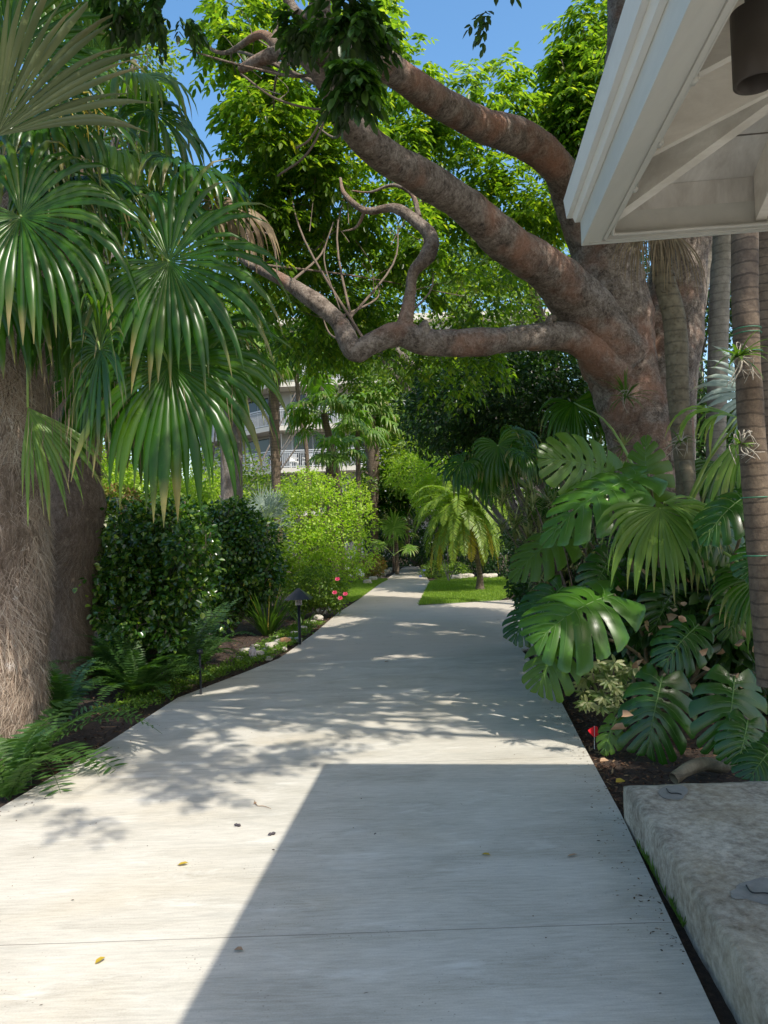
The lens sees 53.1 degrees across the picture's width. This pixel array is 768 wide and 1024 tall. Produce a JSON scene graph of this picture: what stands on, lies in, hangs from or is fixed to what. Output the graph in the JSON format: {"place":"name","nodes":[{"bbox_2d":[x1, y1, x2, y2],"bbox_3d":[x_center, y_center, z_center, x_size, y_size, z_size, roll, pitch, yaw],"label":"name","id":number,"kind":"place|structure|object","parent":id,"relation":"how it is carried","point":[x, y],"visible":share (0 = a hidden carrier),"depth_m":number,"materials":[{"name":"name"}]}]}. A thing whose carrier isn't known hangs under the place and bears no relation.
{"place":"outdoors","nodes":[
{"label":"outdoors","id":0,"kind":"place"},
{"bbox_2d":[290,609,320,626],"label":"iris clump","id":1,"kind":"object","parent":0,"point":[302,621],"visible":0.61,"depth_m":13.56,"materials":[{"name":"green plant"}]},
{"bbox_2d":[0,564,719,1023],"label":"path","id":2,"kind":"structure","parent":0,"point":[404,804],"depth_m":3.78,"materials":[{"name":"concrete"}]},
{"bbox_2d":[95,957,104,963],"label":"fallen leaf","id":3,"kind":"object","parent":2,"relation":"on","point":[99,959],"visible":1,"depth_m":2.94,"materials":[{"name":"yellow plant"}]},
{"bbox_2d":[196,649,202,694],"bbox_3d":[-1.898,1.649,7.937,0.070,0.474,0.068,-2,-2,0],"label":"garden stake","id":4,"kind":"object","parent":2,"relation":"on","point":[199,651],"visible":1,"depth_m":7.93,"materials":[{"name":"black paint"}]},
{"bbox_2d":[0,624,684,1004],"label":"path litter","id":5,"kind":"object","parent":2,"relation":"on","point":[514,754],"visible":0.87,"depth_m":3.95,"materials":[{"name":"brown plant"}]},
{"bbox_2d":[2,0,734,526],"label":"sky","id":6,"kind":"structure","parent":0,"point":[445,21],"materials":[{"name":"blue"}]},
{"bbox_2d":[0,551,767,1023],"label":"ground","id":7,"kind":"structure","parent":0,"point":[722,1011],"depth_m":6.21,"materials":[{"name":"soil"}]},
{"bbox_2d":[0,713,66,800],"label":"fern","id":8,"kind":"object","parent":7,"relation":"on","point":[13,778],"visible":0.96,"depth_m":4.90,"materials":[{"name":"green plant"}]},
{"bbox_2d":[44,657,101,721],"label":"fern","id":9,"kind":"object","parent":7,"relation":"on","point":[62,688],"visible":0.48,"depth_m":6.98,"materials":[{"name":"green plant"}]},
{"bbox_2d":[0,698,161,796],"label":"fern","id":10,"kind":"object","parent":7,"relation":"on","point":[45,748],"visible":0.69,"depth_m":5.51,"materials":[{"name":"green plant"}]},
{"bbox_2d":[92,625,116,660],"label":"fern","id":11,"kind":"object","parent":7,"relation":"on","point":[100,636],"visible":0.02,"depth_m":9.62,"materials":[{"name":"green plant"}]},
{"bbox_2d":[0,0,232,475],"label":"background tree","id":12,"kind":"object","parent":7,"relation":"on","point":[109,141],"visible":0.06,"depth_m":16.52,"materials":[{"name":"green plant"}]},
{"bbox_2d":[47,623,202,688],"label":"fern","id":13,"kind":"object","parent":7,"relation":"on","point":[100,672],"visible":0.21,"depth_m":8.32,"materials":[{"name":"green plant"}]},
{"bbox_2d":[103,482,150,519],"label":"croton shrub","id":14,"kind":"object","parent":7,"relation":"on","point":[135,494],"visible":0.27,"depth_m":12.45,"materials":[{"name":"green plant"}]},
{"bbox_2d":[0,0,279,693],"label":"shaggy fan palm","id":15,"kind":"object","parent":7,"relation":"on","point":[76,541],"visible":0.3,"depth_m":7.18,"materials":[{"name":"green plant"}]},
{"bbox_2d":[73,624,211,704],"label":"fern","id":16,"kind":"object","parent":7,"relation":"on","point":[135,679],"visible":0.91,"depth_m":7.89,"materials":[{"name":"green plant"}]},
{"bbox_2d":[72,487,226,663],"bbox_3d":[-2.837,0.807,9.045,2.110,2.290,2.272,-2,-2,0],"label":"hedge shrub","id":17,"kind":"object","parent":7,"relation":"on","point":[135,580],"visible":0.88,"depth_m":8.49,"materials":[{"name":"green plant"}]},
{"bbox_2d":[0,0,301,765],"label":"shaggy fan palm","id":18,"kind":"object","parent":7,"relation":"on","point":[45,195],"visible":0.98,"depth_m":4.87,"materials":[{"name":"green plant"}]},
{"bbox_2d":[93,620,239,677],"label":"fern","id":19,"kind":"object","parent":7,"relation":"on","point":[144,648],"visible":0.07,"depth_m":8.92,"materials":[{"name":"green plant"}]},
{"bbox_2d":[100,448,250,507],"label":"yellow green shrub","id":20,"kind":"object","parent":7,"relation":"on","point":[207,492],"visible":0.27,"depth_m":17.53,"materials":[{"name":"green plant"}]},
{"bbox_2d":[4,596,362,804],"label":"mulch chips","id":21,"kind":"object","parent":7,"relation":"on","point":[259,641],"visible":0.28,"depth_m":8.02,"materials":[{"name":"brown wood"}]},
{"bbox_2d":[248,644,256,658],"bbox_3d":[-1.722,1.834,10.067,0.110,0.200,0.108,-2,-2,0],"label":"glass ornament","id":22,"kind":"object","parent":21,"relation":"on","point":[252,651],"visible":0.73,"depth_m":10.03,"materials":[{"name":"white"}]},
{"bbox_2d":[101,421,291,497],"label":"background tree","id":23,"kind":"object","parent":7,"relation":"on","point":[253,473],"visible":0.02,"depth_m":31.90,"materials":[{"name":"plant"}]},
{"bbox_2d":[104,493,300,614],"bbox_3d":[-3.392,0.877,15.209,2.041,2.530,5.023,-3,-2,37],"label":"yellow green shrub","id":24,"kind":"object","parent":7,"relation":"on","point":[286,546],"visible":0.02,"depth_m":16.88,"materials":[{"name":"plant"}]},
{"bbox_2d":[143,603,262,682],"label":"fern","id":25,"kind":"object","parent":7,"relation":"on","point":[198,638],"visible":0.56,"depth_m":8.94,"materials":[{"name":"green plant"}]},
{"bbox_2d":[92,619,324,714],"bbox_3d":[-1.771,1.900,10.516,0.961,0.108,7.061,-2,-2,10],"label":"ground cover","id":26,"kind":"object","parent":7,"relation":"on","point":[213,670],"visible":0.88,"depth_m":9.14,"materials":[{"name":"green plant"}]},
{"bbox_2d":[181,596,256,664],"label":"fern","id":27,"kind":"object","parent":7,"relation":"on","point":[217,626],"visible":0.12,"depth_m":10.14,"materials":[{"name":"green plant"}]},
{"bbox_2d":[182,495,287,636],"bbox_3d":[-2.781,0.946,13.245,2.332,2.512,2.170,-2,-2,0],"label":"hedge shrub","id":28,"kind":"object","parent":7,"relation":"on","point":[249,568],"visible":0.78,"depth_m":12.89,"materials":[{"name":"green plant"}]},
{"bbox_2d":[215,303,282,545],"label":"fan palm","id":29,"kind":"object","parent":7,"relation":"on","point":[227,492],"visible":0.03,"depth_m":14.92,"materials":[{"name":"grey plant"}]},
{"bbox_2d":[206,303,293,553],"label":"fan palm","id":30,"kind":"object","parent":7,"relation":"on","point":[239,488],"visible":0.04,"depth_m":15.95,"materials":[{"name":"grey plant"}]},
{"bbox_2d":[222,579,295,635],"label":"iris clump","id":31,"kind":"object","parent":7,"relation":"on","point":[266,625],"visible":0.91,"depth_m":12.67,"materials":[{"name":"green plant"}]},
{"bbox_2d":[255,650,264,659],"bbox_3d":[-1.692,1.906,10.245,0.202,0.115,0.164,-1,-2,-37],"label":"edging stone","id":32,"kind":"object","parent":7,"relation":"on","point":[261,652],"visible":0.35,"depth_m":10.21,"materials":[{"name":"stone"}]},
{"bbox_2d":[265,642,277,649],"bbox_3d":[-1.609,1.927,11.054,0.203,0.115,0.155,-1,-2,-43],"label":"edging stone","id":33,"kind":"object","parent":7,"relation":"on","point":[271,644],"visible":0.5,"depth_m":11.00,"materials":[{"name":"stone"}]},
{"bbox_2d":[244,481,303,605],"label":"silver palm","id":34,"kind":"object","parent":7,"relation":"on","point":[272,506],"visible":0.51,"depth_m":17.89,"materials":[{"name":"grey plant"}]},
{"bbox_2d":[168,469,388,561],"bbox_3d":[-3.554,0.470,27.182,10.016,4.000,3.612,-1,-2,-42],"label":"yellow green shrub","id":35,"kind":"object","parent":7,"relation":"on","point":[283,483],"visible":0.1,"depth_m":27.84,"materials":[{"name":"plant"}]},
{"bbox_2d":[255,324,313,590],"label":"fan palm","id":36,"kind":"object","parent":7,"relation":"on","point":[274,405],"visible":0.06,"depth_m":20.95,"materials":[{"name":"brown plant"}]},
{"bbox_2d":[279,637,291,645],"bbox_3d":[-1.453,1.907,11.332,0.186,0.129,0.144,-2,-2,0],"label":"ochre stone","id":37,"kind":"object","parent":7,"relation":"on","point":[285,639],"visible":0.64,"depth_m":11.28,"materials":[{"name":"beige stone"}]},
{"bbox_2d":[283,588,312,644],"bbox_3d":[-1.253,1.540,11.338,0.400,0.837,0.400,-2,-2,0],"label":"garden lamp","id":38,"kind":"object","parent":7,"relation":"on","point":[298,595],"visible":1,"depth_m":11.29,"materials":[{"name":"black metal"}]},
{"bbox_2d":[208,294,391,497],"bbox_3d":[-4.481,-3.055,33.592,9.889,11.495,6.309,-1,-2,-35],"label":"background tree","id":39,"kind":"object","parent":7,"relation":"on","point":[226,304],"visible":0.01,"depth_m":34.05,"materials":[{"name":"green plant"}]},
{"bbox_2d":[263,334,338,556],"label":"fan palm","id":40,"kind":"object","parent":7,"relation":"on","point":[297,390],"visible":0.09,"depth_m":28.07,"materials":[{"name":"green plant"}]},
{"bbox_2d":[276,562,350,617],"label":"rose shrub","id":41,"kind":"object","parent":7,"relation":"on","point":[320,599],"visible":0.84,"depth_m":15.00,"materials":[{"name":"green plant"}]},
{"bbox_2d":[313,615,323,620],"bbox_3d":[-1.245,2.009,14.594,0.161,0.114,0.208,-1,-2,-37],"label":"edging stone","id":42,"kind":"object","parent":7,"relation":"on","point":[319,617],"visible":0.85,"depth_m":14.52,"materials":[{"name":"stone"}]},
{"bbox_2d":[267,464,383,594],"bbox_3d":[-1.517,0.489,18.073,3.006,3.328,2.951,-2,-2,0],"label":"light green shrub","id":43,"kind":"object","parent":7,"relation":"on","point":[324,554],"visible":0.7,"depth_m":17.82,"materials":[{"name":"green plant"}]},
{"bbox_2d":[306,430,367,574],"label":"fan palm","id":44,"kind":"object","parent":7,"relation":"on","point":[331,460],"visible":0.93,"depth_m":21.80,"materials":[{"name":"green plant"}]},
{"bbox_2d":[332,385,405,573],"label":"fan palm","id":45,"kind":"object","parent":7,"relation":"on","point":[373,463],"visible":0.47,"depth_m":28.87,"materials":[{"name":"green plant"}]},
{"bbox_2d":[354,552,387,578],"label":"red tipped shrub","id":46,"kind":"object","parent":7,"relation":"on","point":[382,566],"visible":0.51,"depth_m":26.74,"materials":[{"name":"green plant"}]},
{"bbox_2d":[199,308,550,560],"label":"balcony building","id":47,"kind":"structure","parent":7,"relation":"on","point":[262,430],"depth_m":49.49,"materials":[{"name":"paint"}]},
{"bbox_2d":[214,446,219,466],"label":"window","id":48,"kind":"structure","parent":47,"relation":"in","point":[216,454],"depth_m":54.50,"materials":[{"name":"glass"}]},
{"bbox_2d":[247,396,268,430],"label":"window","id":49,"kind":"structure","parent":47,"relation":"in","point":[252,407],"depth_m":51.20,"materials":[{"name":"glass"}]},
{"bbox_2d":[247,437,270,471],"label":"window","id":50,"kind":"structure","parent":47,"relation":"in","point":[264,443],"depth_m":50.80,"materials":[{"name":"glass"}]},
{"bbox_2d":[289,454,297,467],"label":"plastic chair","id":51,"kind":"object","parent":47,"relation":"on","point":[294,458],"visible":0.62,"depth_m":49.00,"materials":[{"name":"white plastic"}]},
{"bbox_2d":[293,476,324,510],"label":"window","id":52,"kind":"structure","parent":47,"relation":"in","point":[317,476],"depth_m":49.49,"materials":[{"name":"paint"}]},
{"bbox_2d":[291,433,326,467],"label":"window","id":53,"kind":"structure","parent":47,"relation":"in","point":[311,443],"depth_m":49.54,"materials":[{"name":"glass"}]},
{"bbox_2d":[290,393,333,422],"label":"window","id":54,"kind":"structure","parent":47,"relation":"in","point":[301,395],"depth_m":49.64,"materials":[{"name":"glass"}]},
{"bbox_2d":[294,521,336,556],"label":"window","id":55,"kind":"structure","parent":47,"relation":"in","point":[321,521],"depth_m":49.39,"materials":[{"name":"paint"}]},
{"bbox_2d":[362,521,391,554],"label":"window","id":56,"kind":"structure","parent":47,"relation":"in","point":[370,521],"depth_m":49.19,"materials":[{"name":"paint"}]},
{"bbox_2d":[361,430,400,464],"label":"window","id":57,"kind":"structure","parent":47,"relation":"in","point":[399,430],"depth_m":49.29,"materials":[{"name":"glass"}]},
{"bbox_2d":[369,508,418,572],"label":"fan palm","id":58,"kind":"object","parent":7,"relation":"on","point":[398,523],"visible":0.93,"depth_m":26.49,"materials":[{"name":"green plant"}]},
{"bbox_2d":[379,541,408,568],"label":"shrub","id":59,"kind":"object","parent":7,"relation":"on","point":[388,562],"visible":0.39,"depth_m":32.66,"materials":[{"name":"green plant"}]},
{"bbox_2d":[86,0,711,659],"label":"gumbo limbo tree","id":60,"kind":"object","parent":7,"relation":"on","point":[602,322],"visible":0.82,"depth_m":8.67,"materials":[{"name":"green plant"}]},
{"bbox_2d":[598,366,655,412],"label":"air plant","id":61,"kind":"object","parent":60,"relation":"attached to","point":[625,393],"visible":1,"depth_m":8.17,"materials":[{"name":"green plant"}]},
{"bbox_2d":[379,455,437,551],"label":"fan palm","id":62,"kind":"object","parent":7,"relation":"on","point":[393,490],"visible":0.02,"depth_m":29.89,"materials":[{"name":"green plant"}]},
{"bbox_2d":[343,485,506,571],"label":"background tree","id":63,"kind":"object","parent":7,"relation":"on","point":[413,560],"visible":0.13,"depth_m":32.21,"materials":[{"name":"green plant"}]},
{"bbox_2d":[253,206,604,544],"bbox_3d":[1.444,-2.907,20.279,10.278,10.275,5.644,-2,-2,0],"label":"canopy tree","id":64,"kind":"object","parent":7,"relation":"on","point":[464,307],"visible":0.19,"depth_m":19.81,"materials":[{"name":"green plant"}]},
{"bbox_2d":[418,559,473,578],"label":"blue flowered shrub","id":65,"kind":"object","parent":7,"relation":"on","point":[437,575],"visible":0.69,"depth_m":26.35,"materials":[{"name":"grey plant"}]},
{"bbox_2d":[342,347,559,566],"bbox_3d":[2.368,-2.978,29.905,6.871,10.702,12.788,-1,-2,-37],"label":"background tree","id":66,"kind":"object","parent":7,"relation":"on","point":[394,441],"visible":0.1,"depth_m":29.37,"materials":[{"name":"green plant"}]},
{"bbox_2d":[417,538,511,576],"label":"shrub","id":67,"kind":"object","parent":7,"relation":"on","point":[490,566],"visible":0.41,"depth_m":26.70,"materials":[{"name":"green plant"}]},
{"bbox_2d":[418,576,511,604],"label":"turf","id":68,"kind":"structure","parent":7,"relation":"on","point":[459,601],"depth_m":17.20,"materials":[{"name":"plant"}]},
{"bbox_2d":[378,446,513,580],"bbox_3d":[2.162,-0.028,23.224,2.290,4.379,6.147,-1,-2,-30],"label":"yellow green shrub","id":69,"kind":"object","parent":68,"relation":"on","point":[425,479],"visible":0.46,"depth_m":24.34,"materials":[{"name":"green plant"}]},
{"bbox_2d":[450,575,461,578],"bbox_3d":[2.341,2.139,24.964,0.390,0.211,0.301,-2,-2,0],"label":"edging stone","id":70,"kind":"object","parent":68,"relation":"on","point":[456,576],"visible":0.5,"depth_m":24.85,"materials":[{"name":"stone"}]},
{"bbox_2d":[406,480,510,589],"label":"pygmy date palm","id":71,"kind":"object","parent":68,"relation":"on","point":[472,525],"visible":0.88,"depth_m":19.61,"materials":[{"name":"green plant"}]},
{"bbox_2d":[392,350,606,546],"bbox_3d":[1.823,-0.542,13.498,4.718,4.955,2.748,-3,-2,41],"label":"dark leaved tree","id":72,"kind":"object","parent":7,"relation":"on","point":[466,431],"visible":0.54,"depth_m":12.88,"materials":[{"name":"green plant"}]},
{"bbox_2d":[435,424,571,656],"bbox_3d":[1.557,0.333,9.344,1.521,2.968,1.078,-1,-2,-35],"label":"fan palm","id":73,"kind":"object","parent":7,"relation":"on","point":[486,469],"visible":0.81,"depth_m":9.19,"materials":[{"name":"green plant"}]},
{"bbox_2d":[499,515,579,615],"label":"understory shrub","id":74,"kind":"object","parent":7,"relation":"on","point":[518,590],"visible":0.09,"depth_m":11.40,"materials":[{"name":"green plant"}]},
{"bbox_2d":[489,431,635,661],"bbox_3d":[1.965,0.478,8.763,1.540,2.591,1.927,-2,-2,0],"label":"variegated shrub","id":75,"kind":"object","parent":7,"relation":"on","point":[516,525],"visible":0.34,"depth_m":8.89,"materials":[{"name":"green plant"}]},
{"bbox_2d":[527,0,607,197],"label":"shade tree","id":76,"kind":"object","parent":7,"relation":"on","point":[564,117],"visible":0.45,"depth_m":12.75,"materials":[{"name":"green plant"}]},
{"bbox_2d":[572,654,641,723],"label":"variegated shrub","id":77,"kind":"object","parent":7,"relation":"on","point":[608,702],"visible":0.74,"depth_m":5.77,"materials":[{"name":"green plant"}]},
{"bbox_2d":[502,432,767,783],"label":"monstera plant","id":78,"kind":"object","parent":7,"relation":"on","point":[562,617],"visible":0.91,"depth_m":5.69,"materials":[{"name":"green plant"}]},
{"bbox_2d":[539,241,742,566],"bbox_3d":[7.077,-3.473,17.139,7.722,10.904,5.108,-2,-2,0],"label":"background tree","id":79,"kind":"object","parent":7,"relation":"on","point":[701,449],"visible":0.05,"depth_m":16.50,"materials":[{"name":"green plant"}]},
{"bbox_2d":[536,346,751,713],"bbox_3d":[2.858,0.019,7.405,2.558,3.500,4.201,-2,-2,0],"label":"fan palm","id":80,"kind":"object","parent":7,"relation":"on","point":[677,534],"visible":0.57,"depth_m":5.85,"materials":[{"name":"green plant"}]},
{"bbox_2d":[523,649,767,817],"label":"mulch chips","id":81,"kind":"object","parent":7,"relation":"on","point":[613,765],"visible":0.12,"depth_m":5.35,"materials":[{"name":"brown wood"}]},
{"bbox_2d":[588,726,598,748],"bbox_3d":[1.501,1.616,5.503,0.104,0.166,0.008,-1,-2,-27],"label":"marker flag","id":82,"kind":"object","parent":81,"relation":"in","point":[593,731],"visible":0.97,"depth_m":5.51,"materials":[{"name":"paint"}]},
{"bbox_2d":[616,778,624,781],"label":"fallen leaf","id":83,"kind":"object","parent":81,"relation":"on","point":[619,780],"visible":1,"depth_m":4.76,"materials":[{"name":"yellow plant"}]},
{"bbox_2d":[609,238,706,515],"bbox_3d":[2.837,-3.062,7.282,2.479,8.905,2.436,-2,-2,0],"label":"notched palm","id":84,"kind":"object","parent":7,"relation":"on","point":[668,294],"visible":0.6,"depth_m":7.15,"materials":[{"name":"brown plant"}]},
{"bbox_2d":[664,429,695,457],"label":"air plant","id":85,"kind":"object","parent":84,"relation":"attached to","point":[683,440],"visible":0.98,"depth_m":7.01,"materials":[{"name":"green plant"}]},
{"bbox_2d":[636,839,686,927],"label":"grass tufts","id":86,"kind":"object","parent":7,"relation":"on","point":[671,900],"visible":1,"depth_m":3.44,"materials":[{"name":"green plant"}]},
{"bbox_2d":[556,455,767,720],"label":"understory shrub","id":87,"kind":"object","parent":7,"relation":"on","point":[731,660],"visible":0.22,"depth_m":6.35,"materials":[{"name":"green plant"}]},
{"bbox_2d":[623,781,767,1023],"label":"concrete plinth","id":88,"kind":"structure","parent":7,"relation":"on","point":[705,846],"depth_m":3.19,"materials":[{"name":"grey concrete"}]},
{"bbox_2d":[693,244,711,459],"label":"leaning palm","id":89,"kind":"object","parent":7,"relation":"on","point":[708,276],"visible":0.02,"depth_m":9.59,"materials":[{"name":"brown plant"}]},
{"bbox_2d":[706,234,730,479],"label":"smooth palm","id":90,"kind":"object","parent":7,"relation":"on","point":[719,304],"visible":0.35,"depth_m":8.47,"materials":[{"name":"grey plant"}]},
{"bbox_2d":[731,232,767,687],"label":"ringed palm","id":91,"kind":"object","parent":7,"relation":"on","point":[745,310],"visible":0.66,"depth_m":4.56,"materials":[{"name":"brown plant"}]},
{"bbox_2d":[713,332,767,387],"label":"air plant","id":92,"kind":"object","parent":91,"relation":"attached to","point":[739,355],"visible":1,"depth_m":4.38,"materials":[{"name":"green plant"}]},
{"bbox_2d":[723,429,759,463],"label":"air plant","id":93,"kind":"object","parent":91,"relation":"attached to","point":[739,439],"visible":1,"depth_m":4.42,"materials":[{"name":"green plant"}]},
{"bbox_2d":[759,231,767,450],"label":"ringed palm","id":94,"kind":"object","parent":7,"relation":"on","point":[763,270],"visible":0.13,"depth_m":6.45,"materials":[{"name":"brown plant"}]},
{"label":"turf","id":95,"kind":"structure","parent":7,"relation":"on","visible":0},
{"bbox_2d":[283,372,370,579],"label":"fan palm","id":96,"kind":"object","parent":95,"relation":"on","point":[300,415],"visible":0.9,"depth_m":23.89,"materials":[{"name":"green plant"}]},
{"bbox_2d":[336,562,366,581],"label":"white flowered shrub","id":97,"kind":"object","parent":95,"relation":"on","point":[354,575],"visible":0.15,"depth_m":24.78,"materials":[{"name":"green plant"}]},
{"bbox_2d":[324,409,390,578],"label":"fan palm","id":98,"kind":"object","parent":95,"relation":"on","point":[377,432],"visible":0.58,"depth_m":25.96,"materials":[{"name":"green plant"}]},
{"bbox_2d":[342,578,387,601],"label":"lawn grass","id":99,"kind":"structure","parent":95,"relation":"on","point":[359,589],"depth_m":22.23,"materials":[{"name":"green plant"}]},
{"bbox_2d":[363,579,371,582],"bbox_3d":[-0.519,2.224,24.212,0.295,0.208,0.245,-2,-2,0],"label":"edging stone","id":100,"kind":"object","parent":95,"relation":"on","point":[367,581],"visible":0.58,"depth_m":24.11,"materials":[{"name":"stone"}]},
{"bbox_2d":[362,489,419,551],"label":"fan palm","id":101,"kind":"object","parent":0,"point":[402,507],"visible":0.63,"depth_m":29.50,"materials":[{"name":"green plant"}]},
{"bbox_2d":[563,0,767,245],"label":"pavilion roof","id":102,"kind":"structure","parent":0,"point":[674,143],"depth_m":2.80,"materials":[{"name":"paint"}]},
{"bbox_2d":[729,0,767,95],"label":"eave light","id":103,"kind":"object","parent":102,"relation":"hanging from","point":[748,20],"visible":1,"depth_m":2.10,"materials":[{"name":"brown metal"}]},
{"bbox_2d":[679,460,707,622],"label":"dark palm","id":104,"kind":"object","parent":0,"point":[687,474],"visible":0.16,"depth_m":6.89,"materials":[{"name":"plant"}]}
]}

